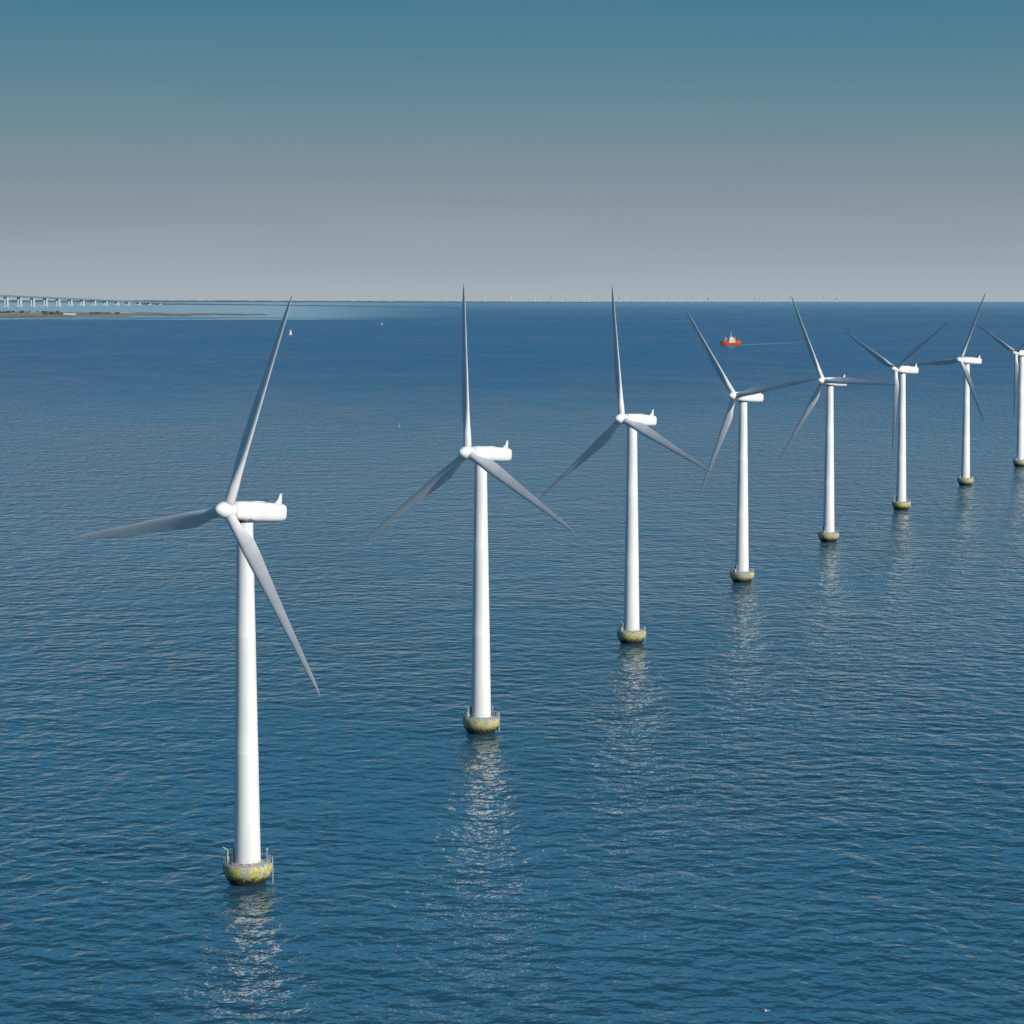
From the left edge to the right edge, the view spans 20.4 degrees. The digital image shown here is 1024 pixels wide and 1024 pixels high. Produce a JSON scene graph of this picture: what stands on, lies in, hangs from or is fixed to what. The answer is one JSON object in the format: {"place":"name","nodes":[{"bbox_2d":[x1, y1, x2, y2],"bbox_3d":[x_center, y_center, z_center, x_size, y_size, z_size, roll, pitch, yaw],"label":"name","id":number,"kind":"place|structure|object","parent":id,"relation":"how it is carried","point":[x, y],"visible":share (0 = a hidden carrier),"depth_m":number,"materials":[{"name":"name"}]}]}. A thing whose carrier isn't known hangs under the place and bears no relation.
{"place":"outdoors","nodes":[
{"label":"outdoors","id":0,"kind":"place"},
{"bbox_2d":[0,311,271,317],"bbox_3d":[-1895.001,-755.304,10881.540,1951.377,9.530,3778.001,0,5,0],"label":"island","id":1,"kind":"structure","parent":0,"point":[32,315],"depth_m":10601.94,"materials":[{"name":"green plant"}]},
{"bbox_2d":[0,310,59,312],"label":"distant trees","id":2,"kind":"object","parent":1,"relation":"on","point":[27,312],"visible":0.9,"depth_m":11456.81,"materials":[{"name":"green plant"}]},
{"bbox_2d":[42,312,62,314],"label":"distant trees","id":3,"kind":"object","parent":1,"relation":"on","point":[52,313],"visible":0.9,"depth_m":10665.99,"materials":[{"name":"green plant"}]},
{"bbox_2d":[63,312,75,314],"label":"farmhouse","id":4,"kind":"object","parent":1,"relation":"on","point":[69,313],"visible":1,"depth_m":10569.60,"materials":[{"name":"white paint"}]},
{"bbox_2d":[89,312,119,313],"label":"distant trees","id":5,"kind":"object","parent":1,"relation":"on","point":[102,312],"visible":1,"depth_m":10868.28,"materials":[{"name":"green plant"}]},
{"bbox_2d":[0,300,650,302],"bbox_3d":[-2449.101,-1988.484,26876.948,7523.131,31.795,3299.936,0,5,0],"label":"coastline","id":6,"kind":"structure","parent":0,"point":[320,301],"depth_m":26946.52,"materials":[{"name":"grey"}]},
{"bbox_2d":[0,302,1023,1023],"bbox_3d":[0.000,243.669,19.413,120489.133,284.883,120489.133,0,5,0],"label":"sea","id":7,"kind":"structure","parent":0,"point":[784,784],"depth_m":746.39,"materials":[{"name":"liquid"}]},
{"bbox_2d":[0,295,185,305],"bbox_3d":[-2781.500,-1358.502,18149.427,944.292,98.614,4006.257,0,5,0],"label":"bridge","id":8,"kind":"structure","parent":7,"relation":"on","point":[45,301],"depth_m":18033.99,"materials":[{"name":"concrete"}]},
{"bbox_2d":[68,297,319,886],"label":"wind turbine","id":9,"kind":"object","parent":7,"relation":"in","point":[246,866],"visible":0.99,"depth_m":482.96,"materials":[{"name":"metal"}]},
{"bbox_2d":[230,848,235,862],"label":"tower door","id":10,"kind":"structure","parent":9,"relation":"in","point":[233,848],"depth_m":485.72,"materials":[{"name":"grey metal"}]},
{"bbox_2d":[141,303,446,307],"bbox_3d":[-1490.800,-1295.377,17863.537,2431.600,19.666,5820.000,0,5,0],"label":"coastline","id":11,"kind":"structure","parent":7,"relation":"on","point":[290,305],"depth_m":18022.87,"materials":[{"name":"grey"}]},
{"bbox_2d":[362,285,574,734],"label":"wind turbine","id":12,"kind":"object","parent":7,"relation":"in","point":[480,720],"visible":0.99,"depth_m":646.81,"materials":[{"name":"metal"}]},
{"bbox_2d":[540,286,711,643],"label":"wind turbine","id":13,"kind":"object","parent":7,"relation":"in","point":[629,632],"visible":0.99,"depth_m":810.30,"materials":[{"name":"metal"}]},
{"bbox_2d":[444,293,839,301],"bbox_3d":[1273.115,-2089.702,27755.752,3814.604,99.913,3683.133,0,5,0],"label":"distant wind farm","id":14,"kind":"object","parent":7,"relation":"on","point":[561,297],"visible":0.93,"depth_m":27800.28},
{"bbox_2d":[721,336,740,344],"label":"supply ship","id":15,"kind":"object","parent":7,"relation":"on","point":[732,340],"visible":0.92,"depth_m":4943.15,"materials":[{"name":"red paint"}]},
{"bbox_2d":[686,310,816,582],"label":"wind turbine","id":16,"kind":"object","parent":7,"relation":"in","point":[741,572],"visible":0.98,"depth_m":977.94,"materials":[{"name":"metal"}]},
{"bbox_2d":[779,296,895,541],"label":"wind turbine","id":17,"kind":"object","parent":7,"relation":"in","point":[827,534],"visible":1,"depth_m":1133.49,"materials":[{"name":"metal"}]},
{"bbox_2d":[845,323,946,509],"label":"wind turbine","id":18,"kind":"object","parent":7,"relation":"in","point":[900,503],"visible":0.98,"depth_m":1295.71,"materials":[{"name":"metal"}]},
{"bbox_2d":[909,293,985,485],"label":"wind turbine","id":19,"kind":"object","parent":7,"relation":"in","point":[964,479],"visible":0.98,"depth_m":1455.46,"materials":[{"name":"metal"}]},
{"bbox_2d":[977,324,1023,466],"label":"wind turbine","id":20,"kind":"object","parent":7,"relation":"in","point":[1018,461],"visible":0.99,"depth_m":1607.85,"materials":[{"name":"metal"}]},
{"bbox_2d":[0,0,1023,301],"label":"sky","id":21,"kind":"structure","parent":0,"point":[171,150],"materials":[{"name":"blue"}]}
]}

